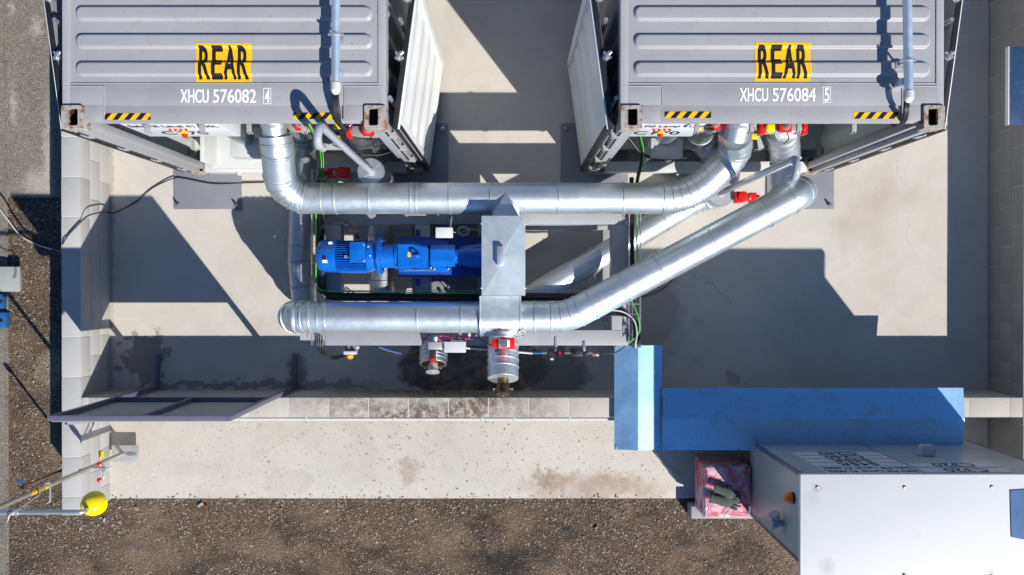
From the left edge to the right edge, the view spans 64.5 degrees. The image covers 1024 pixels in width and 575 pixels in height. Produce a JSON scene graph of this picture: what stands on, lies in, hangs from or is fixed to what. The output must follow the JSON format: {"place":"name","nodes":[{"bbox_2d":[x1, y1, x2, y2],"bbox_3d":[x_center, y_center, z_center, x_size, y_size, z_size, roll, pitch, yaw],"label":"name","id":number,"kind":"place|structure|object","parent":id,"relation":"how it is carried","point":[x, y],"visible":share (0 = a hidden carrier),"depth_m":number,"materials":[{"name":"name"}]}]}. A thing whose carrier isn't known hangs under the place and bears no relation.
{"place":"outdoors","nodes":[
{"label":"outdoors","id":0,"kind":"place"},
{"bbox_2d":[0,312,8,327],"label":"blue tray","id":1,"kind":"object","parent":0,"point":[4,319],"visible":1,"depth_m":8.63,"materials":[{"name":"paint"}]},
{"bbox_2d":[0,0,61,574],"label":"asphalt","id":2,"kind":"structure","parent":0,"point":[33,144],"depth_m":8.70,"materials":[{"name":"asphalt"}]},
{"bbox_2d":[0,294,6,308],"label":"blue tray","id":3,"kind":"object","parent":2,"relation":"on","point":[3,301],"visible":1,"depth_m":8.64,"materials":[{"name":"paint"}]},
{"bbox_2d":[5,0,8,574],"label":"kerb edging","id":4,"kind":"object","parent":2,"relation":"on","point":[7,397],"visible":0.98,"depth_m":8.70,"materials":[{"name":"concrete"}]},
{"bbox_2d":[0,267,22,291],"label":"grey cover","id":5,"kind":"object","parent":2,"relation":"on","point":[11,279],"visible":1,"depth_m":8.59,"materials":[{"name":"paint"}]},
{"bbox_2d":[7,197,797,574],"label":"gravel ground","id":6,"kind":"structure","parent":0,"point":[539,537],"depth_m":8.73,"materials":[{"name":"gravel"}]},
{"bbox_2d":[0,209,60,251],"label":"cable","id":7,"kind":"object","parent":6,"relation":"on","point":[18,233],"visible":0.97,"depth_m":8.68,"materials":[{"name":"grey plastic"}]},
{"bbox_2d":[17,461,61,488],"bbox_3d":[-4.706,1.861,8.165,0.190,0.994,0.087,0,90,0],"label":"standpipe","id":8,"kind":"object","parent":6,"relation":"on","point":[26,485],"visible":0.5,"depth_m":7.88,"materials":[{"name":"grey metal"}]},
{"bbox_2d":[61,131,110,514],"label":"block wall","id":9,"kind":"structure","parent":6,"relation":"on","point":[85,286],"depth_m":8.17,"materials":[{"name":"concrete"}]},
{"bbox_2d":[65,422,84,424],"bbox_3d":[-4.342,1.340,8.070,0.168,0.068,0.034,0,90,0],"label":"bracket","id":10,"kind":"object","parent":9,"relation":"on","point":[73,423],"visible":0.51,"depth_m":8.04,"materials":[{"name":"grey metal"}]},
{"bbox_2d":[0,177,263,251],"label":"cable","id":11,"kind":"object","parent":6,"relation":"on","point":[118,210],"visible":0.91,"depth_m":8.66,"materials":[{"name":"black rubber"}]},
{"bbox_2d":[109,0,988,389],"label":"yard slab","id":12,"kind":"structure","parent":6,"relation":"on","point":[877,276],"depth_m":8.69,"materials":[{"name":"concrete"}]},
{"bbox_2d":[47,354,296,421],"bbox_3d":[-3.053,0.908,7.666,1.509,2.045,0.380,0,90,0],"label":"framed sign","id":13,"kind":"object","parent":12,"relation":"on","point":[129,407],"visible":1,"depth_m":7.26,"materials":[{"name":"metal"}]},
{"bbox_2d":[174,150,241,208],"bbox_3d":[-3.250,-1.296,8.647,0.720,0.074,0.920,0,90,0],"label":"base plate","id":14,"kind":"object","parent":12,"relation":"on","point":[190,194],"visible":0.52,"depth_m":8.67,"materials":[{"name":"paint"}]},
{"bbox_2d":[43,0,443,175],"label":"shipping container","id":15,"kind":"object","parent":14,"relation":"on","point":[249,64],"visible":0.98,"depth_m":6.12,"materials":[{"name":"metal"}]},
{"bbox_2d":[43,0,183,171],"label":"door","id":16,"kind":"structure","parent":15,"relation":"in","point":[53,8],"depth_m":6.24,"materials":[{"name":"white paint"}]},
{"bbox_2d":[121,124,240,138],"bbox_3d":[-2.650,-1.347,6.514,0.760,0.560,0.270,0,90,0],"label":"control panel","id":17,"kind":"object","parent":15,"relation":"attached to","point":[184,130],"visible":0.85,"depth_m":6.53,"materials":[{"name":"white"}]},
{"bbox_2d":[200,128,262,169],"bbox_3d":[-2.760,-1.445,8.289,0.680,0.450,0.420,0,90,0],"label":"floor cover","id":18,"kind":"object","parent":15,"relation":"on","point":[215,152],"visible":0.43,"depth_m":8.41,"materials":[{"name":"metal"}]},
{"bbox_2d":[226,124,260,161],"bbox_3d":[-2.570,-1.418,7.800,0.340,1.432,0.290,0,90,0],"label":"equipment box","id":19,"kind":"object","parent":18,"relation":"on","point":[245,145],"visible":0.39,"depth_m":7.88,"materials":[{"name":"grey plastic"}]},
{"bbox_2d":[309,124,323,181],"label":"earth cable","id":20,"kind":"object","parent":15,"relation":"attached to","point":[323,158],"visible":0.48,"depth_m":7.67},
{"bbox_2d":[328,0,344,94],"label":"roof conduit","id":21,"kind":"object","parent":15,"relation":"on","point":[337,40],"visible":1,"depth_m":5.94,"materials":[{"name":"metal"}]},
{"bbox_2d":[331,92,347,131],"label":"cable","id":22,"kind":"object","parent":15,"relation":"attached to","point":[334,111],"visible":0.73,"depth_m":6.02,"materials":[{"name":"black rubber"}]},
{"bbox_2d":[336,94,349,131],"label":"cable","id":23,"kind":"object","parent":15,"relation":"attached to","point":[340,121],"visible":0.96,"depth_m":6.04,"materials":[{"name":"black rubber"}]},
{"bbox_2d":[333,135,391,155],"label":"cable","id":24,"kind":"object","parent":15,"relation":"attached to","point":[368,154],"visible":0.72,"depth_m":7.49,"materials":[{"name":"black rubber"}]},
{"bbox_2d":[388,0,443,171],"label":"door","id":25,"kind":"structure","parent":15,"relation":"in","point":[421,58],"depth_m":7.07,"materials":[{"name":"white paint"}]},
{"bbox_2d":[383,123,447,182],"bbox_3d":[-1.044,-1.296,8.647,0.722,0.074,0.920,0,90,0],"label":"base plate","id":26,"kind":"object","parent":12,"relation":"on","point":[438,173],"visible":0.3,"depth_m":8.66,"materials":[{"name":"paint"}]},
{"bbox_2d":[300,214,627,344],"bbox_3d":[-0.462,-0.118,8.283,3.213,0.807,1.364,0,90,0],"label":"skid frame","id":27,"kind":"object","parent":12,"relation":"on","point":[616,234],"visible":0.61,"depth_m":7.91,"materials":[{"name":"grey paint"}]},
{"bbox_2d":[311,169,320,345],"bbox_3d":[-1.881,-0.290,7.864,0.116,0.056,1.702,0,90,0],"label":"cable tray","id":28,"kind":"object","parent":27,"relation":"on","point":[312,242],"visible":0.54,"depth_m":7.88,"materials":[{"name":"metal"}]},
{"bbox_2d":[308,126,320,177],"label":"cable","id":29,"kind":"object","parent":28,"relation":"attached to","point":[318,157],"visible":0.56,"depth_m":7.65,"materials":[{"name":"plastic"}]},
{"bbox_2d":[308,124,321,182],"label":"earth cable","id":30,"kind":"object","parent":28,"relation":"on","point":[320,157],"visible":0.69,"depth_m":7.66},
{"bbox_2d":[317,336,344,359],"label":"cable","id":31,"kind":"object","parent":28,"relation":"attached to","point":[323,354],"visible":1,"depth_m":8.03,"materials":[{"name":"black rubber"}]},
{"bbox_2d":[319,336,344,357],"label":"cable","id":32,"kind":"object","parent":28,"relation":"attached to","point":[323,352],"visible":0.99,"depth_m":7.99,"materials":[{"name":"black rubber"}]},
{"bbox_2d":[321,336,343,356],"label":"cable","id":33,"kind":"object","parent":28,"relation":"attached to","point":[325,351],"visible":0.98,"depth_m":8.00,"materials":[{"name":"black rubber"}]},
{"bbox_2d":[315,214,481,293],"bbox_3d":[-1.302,-0.120,7.825,1.941,0.023,0.844,33,90,0],"label":"earth cable","id":34,"kind":"object","parent":28,"relation":"on","point":[371,291],"visible":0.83,"depth_m":7.83,"materials":[{"name":"plastic"}]},
{"bbox_2d":[321,180,558,298],"bbox_3d":[-0.816,-0.010,7.865,2.730,0.036,1.014,25,90,0],"label":"cable","id":35,"kind":"object","parent":28,"relation":"on","point":[396,298],"visible":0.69,"depth_m":7.86,"materials":[{"name":"black rubber"}]},
{"bbox_2d":[318,180,572,298],"bbox_3d":[-0.823,-0.020,7.841,2.740,0.036,1.004,24,90,0],"label":"cable","id":36,"kind":"object","parent":28,"relation":"on","point":[416,297],"visible":0.68,"depth_m":7.84,"materials":[{"name":"black rubber"}]},
{"bbox_2d":[317,180,574,295],"bbox_3d":[-0.825,-0.028,7.853,2.747,0.036,0.999,24,90,0],"label":"cable","id":37,"kind":"object","parent":28,"relation":"on","point":[410,295],"visible":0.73,"depth_m":7.85,"materials":[{"name":"green plastic"}]},
{"bbox_2d":[344,345,358,359],"bbox_3d":[-1.566,0.635,7.942,0.146,0.102,0.138,0,90,0],"label":"stop button box","id":38,"kind":"object","parent":27,"relation":"attached to","point":[350,351],"visible":1,"depth_m":7.91,"materials":[{"name":"grey plastic"}]},
{"bbox_2d":[344,123,395,292],"bbox_3d":[-1.380,-0.773,8.049,0.364,1.082,1.670,0,90,0],"label":"insulated duct","id":39,"kind":"object","parent":27,"relation":"on","point":[385,280],"visible":0.45,"depth_m":8.03,"materials":[{"name":"metal"}]},
{"bbox_2d":[324,167,350,179],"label":"valve drive","id":40,"kind":"structure","parent":39,"relation":"attached to","point":[339,172],"depth_m":7.87,"materials":[{"name":"red metal"}]},
{"bbox_2d":[313,122,374,175],"bbox_3d":[-1.351,-1.097,6.685,0.138,1.859,0.197,0,90,0],"label":"vent pipe","id":41,"kind":"object","parent":39,"relation":"on","point":[327,131],"visible":1,"depth_m":6.18,"materials":[{"name":"grey metal"}]},
{"bbox_2d":[346,124,378,146],"bbox_3d":[-1.298,-1.389,7.420,0.430,0.272,0.200,0,90,0],"label":"valve actuator","id":42,"kind":"object","parent":39,"relation":"attached to","point":[359,131],"visible":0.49,"depth_m":7.38,"materials":[{"name":"red metal"}]},
{"bbox_2d":[259,124,752,214],"bbox_3d":[-0.037,-1.411,7.324,4.497,0.929,1.456,0,90,0],"label":"insulated duct","id":43,"kind":"object","parent":39,"relation":"attached to","point":[717,171],"visible":0.97,"depth_m":7.50,"materials":[{"name":"metal"}]},
{"bbox_2d":[286,124,328,141],"bbox_3d":[-1.883,-1.419,7.320,0.430,0.272,0.200,0,90,0],"label":"valve actuator","id":44,"kind":"object","parent":43,"relation":"attached to","point":[293,128],"visible":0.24,"depth_m":7.28,"materials":[{"name":"red metal"}]},
{"bbox_2d":[480,192,526,295],"bbox_3d":[-0.077,-0.405,7.548,0.418,0.561,0.956,0,90,0],"label":"inspection hood","id":45,"kind":"object","parent":43,"relation":"attached to","point":[503,248],"visible":1,"depth_m":7.33,"materials":[{"name":"metal"}]},
{"bbox_2d":[699,124,724,141],"bbox_3d":[1.806,-1.419,7.320,0.430,0.272,0.200,0,90,0],"label":"valve actuator","id":46,"kind":"object","parent":43,"relation":"attached to","point":[716,128],"visible":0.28,"depth_m":7.26,"materials":[{"name":"red metal"}]},
{"bbox_2d":[379,346,400,353],"bbox_3d":[-1.225,0.632,8.143,0.228,0.116,0.026,19,90,0],"label":"blue hose","id":47,"kind":"object","parent":27,"relation":"attached to","point":[389,350],"visible":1,"depth_m":8.14,"materials":[{"name":"rubber"}]},
{"bbox_2d":[375,345,419,354],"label":"cable","id":48,"kind":"object","parent":27,"relation":"hanging from","point":[397,354],"visible":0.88,"depth_m":8.26,"materials":[{"name":"black rubber"}]},
{"bbox_2d":[315,229,481,284],"bbox_3d":[-0.923,-0.291,7.697,1.846,0.423,0.544,0,90,0],"label":"pump set","id":49,"kind":"object","parent":27,"relation":"on","point":[431,257],"visible":0.97,"depth_m":7.59,"materials":[{"name":"blue metal"}]},
{"bbox_2d":[318,218,359,242],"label":"motor cable","id":50,"kind":"object","parent":49,"relation":"attached to","point":[345,221],"visible":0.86,"depth_m":7.63,"materials":[{"name":"black rubber"}]},
{"bbox_2d":[436,227,452,237],"bbox_3d":[-0.631,-0.511,7.723,0.158,0.370,0.095,0,90,0],"label":"sensor box","id":51,"kind":"object","parent":49,"relation":"attached to","point":[444,232],"visible":1,"depth_m":7.54,"materials":[{"name":"grey paint"}]},
{"bbox_2d":[453,226,480,235],"bbox_3d":[-0.424,-0.544,7.724,0.258,0.275,0.097,0,90,0],"label":"coiled lead","id":52,"kind":"object","parent":51,"relation":"attached to","point":[467,230],"visible":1,"depth_m":7.84,"materials":[{"name":"grey plastic"}]},
{"bbox_2d":[419,335,447,373],"bbox_3d":[-0.772,0.660,7.982,0.278,0.345,0.386,0,90,0],"label":"filling outlet","id":53,"kind":"object","parent":27,"relation":"attached to","point":[440,363],"visible":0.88,"depth_m":7.88,"materials":[{"name":"silver metal"}]},
{"bbox_2d":[428,335,465,362],"bbox_3d":[-0.620,0.589,7.782,0.358,0.140,0.267,0,90,0],"label":"junction box","id":54,"kind":"object","parent":53,"relation":"attached to","point":[435,344],"visible":1,"depth_m":7.72,"materials":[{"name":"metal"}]},
{"bbox_2d":[316,180,576,294],"bbox_3d":[-0.828,-0.033,7.865,2.765,0.036,0.998,24,90,0],"label":"cable","id":55,"kind":"object","parent":27,"relation":"on","point":[429,294],"visible":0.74,"depth_m":7.86,"materials":[{"name":"black rubber"}]},
{"bbox_2d":[420,333,478,341],"bbox_3d":[-0.603,0.480,7.787,0.566,0.116,0.087,0,90,0],"label":"cable coil","id":56,"kind":"object","parent":27,"relation":"on","point":[451,337],"visible":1,"depth_m":7.77,"materials":[{"name":"purple plastic"}]},
{"bbox_2d":[328,290,582,293],"bbox_3d":[-0.529,0.080,7.885,2.518,0.056,0.106,0,90,0],"label":"cable tray","id":57,"kind":"object","parent":27,"relation":"on","point":[446,290],"visible":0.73,"depth_m":7.86,"materials":[{"name":"metal"}]},
{"bbox_2d":[322,180,563,301],"bbox_3d":[-0.814,0.002,7.853,2.721,0.036,1.029,25,90,0],"label":"cable","id":58,"kind":"object","parent":57,"relation":"on","point":[412,300],"visible":0.76,"depth_m":7.85,"materials":[{"name":"black rubber"}]},
{"bbox_2d":[487,336,518,396],"bbox_3d":[-0.084,0.677,7.710,0.300,0.470,0.684,0,90,0],"label":"filling outlet","id":59,"kind":"object","parent":27,"relation":"on","point":[502,367],"visible":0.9,"depth_m":7.55,"materials":[{"name":"silver metal"}]},
{"bbox_2d":[466,347,532,353],"bbox_3d":[-0.124,0.615,7.868,0.654,0.169,0.025,6,90,0],"label":"air hose","id":60,"kind":"object","parent":59,"relation":"attached to","point":[487,350],"visible":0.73,"depth_m":7.87,"materials":[{"name":"grey plastic"}]},
{"bbox_2d":[492,337,514,351],"bbox_3d":[-0.080,0.528,7.470,0.210,0.165,0.139,0,90,0],"label":"gauge box","id":61,"kind":"object","parent":59,"relation":"attached to","point":[503,343],"visible":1,"depth_m":7.42,"materials":[{"name":"red plastic"}]},
{"bbox_2d":[514,329,525,338],"bbox_3d":[0.080,0.440,7.591,0.088,0.217,0.108,43,90,0],"label":"hose loop","id":62,"kind":"object","parent":59,"relation":"attached to","point":[524,335],"visible":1,"depth_m":7.55,"materials":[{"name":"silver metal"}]},
{"bbox_2d":[277,132,816,333],"bbox_3d":[0.285,-0.673,7.999,5.264,1.246,2.211,0,90,0],"label":"insulated duct","id":63,"kind":"object","parent":27,"relation":"on","point":[302,312],"visible":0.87,"depth_m":7.52,"materials":[{"name":"metal"}]},
{"bbox_2d":[479,296,520,336],"bbox_3d":[-0.108,0.271,7.605,0.386,0.299,0.386,0,90,0],"label":"duct sleeve","id":64,"kind":"object","parent":63,"relation":"attached to","point":[499,315],"visible":0.99,"depth_m":7.46,"materials":[{"name":"metal"}]},
{"bbox_2d":[757,124,807,143],"bbox_3d":[2.438,-1.401,7.320,0.430,0.272,0.200,0,90,0],"label":"valve actuator","id":65,"kind":"object","parent":63,"relation":"on","point":[787,129],"visible":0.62,"depth_m":7.28,"materials":[{"name":"red metal"}]},
{"bbox_2d":[533,338,598,359],"bbox_3d":[0.527,0.602,7.942,0.642,0.181,0.228,0,90,0],"label":"air regulator","id":66,"kind":"object","parent":27,"relation":"attached to","point":[551,353],"visible":1,"depth_m":7.90,"materials":[{"name":"silver metal"}]},
{"bbox_2d":[603,324,628,353],"bbox_3d":[1.055,0.537,7.932,0.132,0.132,0.376,38,90,0],"label":"air hose","id":67,"kind":"object","parent":27,"relation":"attached to","point":[624,345],"visible":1,"depth_m":7.94,"materials":[{"name":"black rubber"}]},
{"bbox_2d":[524,132,739,301],"bbox_3d":[1.200,-0.504,8.101,2.794,1.054,0.900,-44,90,0],"label":"insulated duct","id":68,"kind":"object","parent":27,"relation":"on","point":[588,262],"visible":0.39,"depth_m":8.36,"materials":[{"name":"metal"}]},
{"bbox_2d":[733,191,759,203],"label":"valve drive","id":69,"kind":"structure","parent":68,"relation":"attached to","point":[741,197],"depth_m":8.12,"materials":[{"name":"red metal"}]},
{"bbox_2d":[717,155,800,196],"bbox_3d":[2.103,-0.897,7.081,0.090,2.169,0.194,0,90,0],"label":"vent pipe","id":70,"kind":"object","parent":68,"relation":"on","point":[794,161],"visible":0.97,"depth_m":6.49,"materials":[{"name":"grey metal"}]},
{"bbox_2d":[628,214,640,343],"bbox_3d":[1.188,-0.147,7.864,0.116,0.056,1.390,0,90,0],"label":"cable tray","id":71,"kind":"object","parent":27,"relation":"on","point":[632,314],"visible":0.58,"depth_m":7.84,"materials":[{"name":"metal"}]},
{"bbox_2d":[604,314,640,347],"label":"cable","id":72,"kind":"object","parent":71,"relation":"in","point":[628,317],"visible":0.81,"depth_m":7.82,"materials":[{"name":"plastic"}]},
{"bbox_2d":[606,313,639,347],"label":"cable","id":73,"kind":"object","parent":71,"relation":"in","point":[637,326],"visible":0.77,"depth_m":7.83,"materials":[{"name":"black rubber"}]},
{"bbox_2d":[609,311,637,347],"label":"cable","id":74,"kind":"object","parent":71,"relation":"in","point":[626,314],"visible":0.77,"depth_m":7.84,"materials":[{"name":"plastic"}]},
{"bbox_2d":[613,310,637,347],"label":"cable","id":75,"kind":"object","parent":71,"relation":"in","point":[634,322],"visible":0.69,"depth_m":7.82,"materials":[{"name":"grey plastic"}]},
{"bbox_2d":[615,308,635,347],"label":"cable","id":76,"kind":"object","parent":71,"relation":"in","point":[634,326],"visible":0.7,"depth_m":7.83,"materials":[{"name":"black rubber"}]},
{"bbox_2d":[618,307,634,347],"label":"cable","id":77,"kind":"object","parent":71,"relation":"in","point":[633,326],"visible":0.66,"depth_m":7.84,"materials":[{"name":"black rubber"}]},
{"bbox_2d":[629,177,631,265],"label":"cable","id":78,"kind":"object","parent":71,"relation":"in","point":[630,232],"visible":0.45,"depth_m":7.85,"materials":[{"name":"black rubber"}]},
{"bbox_2d":[631,177,632,264],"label":"cable","id":79,"kind":"object","parent":71,"relation":"on","point":[632,233],"visible":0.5,"depth_m":7.85,"materials":[{"name":"black rubber"}]},
{"bbox_2d":[632,177,633,263],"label":"cable","id":80,"kind":"object","parent":71,"relation":"on","point":[633,227],"visible":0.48,"depth_m":7.85,"materials":[{"name":"black rubber"}]},
{"bbox_2d":[629,214,639,342],"bbox_3d":[1.184,-0.114,7.814,0.102,0.062,1.305,0,90,0],"label":"earth cable","id":81,"kind":"object","parent":71,"relation":"on","point":[637,261],"visible":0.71,"depth_m":7.81,"materials":[{"name":"plastic"}]},
{"bbox_2d":[614,345,661,449],"bbox_3d":[1.249,1.088,8.023,0.470,0.056,1.033,0,90,0],"label":"ridge cover","id":82,"kind":"object","parent":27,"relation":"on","point":[637,398],"visible":0.98,"depth_m":8.02,"materials":[{"name":"metal"}]},
{"bbox_2d":[561,123,627,182],"bbox_3d":[0.880,-1.296,8.647,0.720,0.074,0.920,0,90,0],"label":"base plate","id":83,"kind":"object","parent":12,"relation":"on","point":[571,172],"visible":0.26,"depth_m":8.66,"materials":[{"name":"paint"}]},
{"bbox_2d":[567,0,962,175],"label":"shipping container","id":84,"kind":"object","parent":83,"relation":"on","point":[827,72],"visible":0.98,"depth_m":6.12,"materials":[{"name":"metal"}]},
{"bbox_2d":[567,0,618,171],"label":"door","id":85,"kind":"structure","parent":84,"relation":"in","point":[593,106],"depth_m":7.00,"materials":[{"name":"white paint"}]},
{"bbox_2d":[635,136,642,182],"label":"cable","id":86,"kind":"object","parent":84,"relation":"attached to","point":[641,160],"visible":0.87,"depth_m":7.95,"materials":[{"name":"plastic"}]},
{"bbox_2d":[638,136,643,182],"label":"earth cable","id":87,"kind":"object","parent":84,"relation":"attached to","point":[643,158],"visible":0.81,"depth_m":7.92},
{"bbox_2d":[643,136,682,162],"bbox_3d":[1.505,-1.418,7.800,0.310,1.432,0.290,0,90,0],"label":"equipment box","id":88,"kind":"object","parent":84,"relation":"on","point":[666,147],"visible":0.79,"depth_m":7.88,"materials":[{"name":"grey plastic"}]},
{"bbox_2d":[628,136,685,159],"bbox_3d":[1.399,-1.327,7.939,0.675,0.335,0.142,15,90,0],"label":"cable","id":89,"kind":"object","parent":88,"relation":"on","point":[638,149],"visible":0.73,"depth_m":7.90,"materials":[{"name":"black rubber"}]},
{"bbox_2d":[630,123,711,138],"bbox_3d":[1.240,-1.347,6.514,0.703,0.560,0.270,0,90,0],"label":"control panel","id":90,"kind":"object","parent":84,"relation":"attached to","point":[660,130],"visible":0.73,"depth_m":6.49,"materials":[{"name":"white"}]},
{"bbox_2d":[766,124,774,129],"bbox_3d":[2.248,-1.413,7.064,0.070,0.060,0.085,0,90,0],"label":"lockout handle","id":91,"kind":"object","parent":84,"relation":"in","point":[770,126],"visible":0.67,"depth_m":7.04,"materials":[{"name":"yellow plastic"}]},
{"bbox_2d":[827,0,962,171],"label":"door","id":92,"kind":"structure","parent":84,"relation":"in","point":[952,8],"depth_m":6.24,"materials":[{"name":"white paint"}]},
{"bbox_2d":[890,100,906,127],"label":"cable","id":93,"kind":"object","parent":84,"relation":"attached to","point":[903,115],"visible":0.91,"depth_m":6.06,"materials":[{"name":"black rubber"}]},
{"bbox_2d":[894,0,916,102],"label":"roof conduit","id":94,"kind":"object","parent":84,"relation":"on","point":[905,63],"visible":1,"depth_m":5.94,"materials":[{"name":"metal"}]},
{"bbox_2d":[898,103,909,127],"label":"cable","id":95,"kind":"object","parent":94,"relation":"hanging from","point":[907,114],"visible":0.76,"depth_m":6.04,"materials":[{"name":"black rubber"}]},
{"bbox_2d":[766,150,833,208],"bbox_3d":[3.080,-1.296,8.647,0.720,0.074,0.920,0,90,0],"label":"base plate","id":96,"kind":"object","parent":12,"relation":"on","point":[823,181],"visible":0.28,"depth_m":8.67,"materials":[{"name":"paint"}]},
{"bbox_2d":[110,417,987,497],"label":"apron slab","id":97,"kind":"structure","parent":6,"relation":"on","point":[520,459],"depth_m":8.70,"materials":[{"name":"concrete"}]},
{"bbox_2d":[0,445,138,525],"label":"emergency shower","id":98,"kind":"object","parent":97,"relation":"on","point":[93,503],"visible":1,"depth_m":6.66,"materials":[{"name":"metal"}]},
{"bbox_2d":[81,390,1022,416],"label":"block wall","id":99,"kind":"structure","parent":97,"relation":"on","point":[466,403],"depth_m":8.11,"materials":[{"name":"concrete"}]},
{"bbox_2d":[232,417,613,420],"bbox_3d":[-0.906,1.317,8.136,4.068,0.039,0.040,0,90,0],"label":"white pipe","id":100,"kind":"object","parent":99,"relation":"attached to","point":[425,419],"visible":0.94,"depth_m":8.12,"materials":[{"name":"plastic"}]},
{"bbox_2d":[662,388,964,449],"bbox_3d":[2.991,1.306,8.295,3.013,0.642,0.638,0,90,0],"label":"ridge cover","id":101,"kind":"object","parent":99,"relation":"attached to","point":[722,418],"visible":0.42,"depth_m":7.99,"materials":[{"name":"blue metal"}]},
{"bbox_2d":[695,456,750,517],"bbox_3d":[2.155,2.045,8.395,0.491,0.608,0.540,0,90,0],"label":"wrapped load","id":102,"kind":"object","parent":97,"relation":"on","point":[729,472],"visible":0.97,"depth_m":8.14,"materials":[{"name":"plastic film"},{"name":"fabric"}]},
{"bbox_2d":[709,494,741,510],"bbox_3d":[2.137,2.108,8.082,0.322,0.051,0.166,16,90,0],"label":"work glove","id":103,"kind":"object","parent":102,"relation":"on","point":[718,500],"visible":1,"depth_m":8.07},
{"bbox_2d":[713,484,741,502],"bbox_3d":[2.141,2.062,8.062,0.283,0.045,0.146,16,90,0],"label":"work glove","id":104,"kind":"object","parent":102,"relation":"on","point":[727,493],"visible":1,"depth_m":8.05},
{"bbox_2d":[742,440,1023,574],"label":"tank cabinet","id":105,"kind":"object","parent":97,"relation":"on","point":[920,509],"visible":0.99,"depth_m":6.72,"materials":[{"name":"metal"}]},
{"bbox_2d":[687,501,752,518],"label":"kerb beam","id":106,"kind":"structure","parent":6,"relation":"on","point":[693,512],"depth_m":8.53,"materials":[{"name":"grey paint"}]},
{"bbox_2d":[988,0,1023,458],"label":"block wall","id":107,"kind":"structure","parent":6,"relation":"on","point":[1006,269],"depth_m":8.41,"materials":[{"name":"concrete"}]},
{"bbox_2d":[1005,46,1023,125],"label":"blue board","id":108,"kind":"object","parent":6,"relation":"on","point":[1014,85],"visible":0.95,"depth_m":7.94,"materials":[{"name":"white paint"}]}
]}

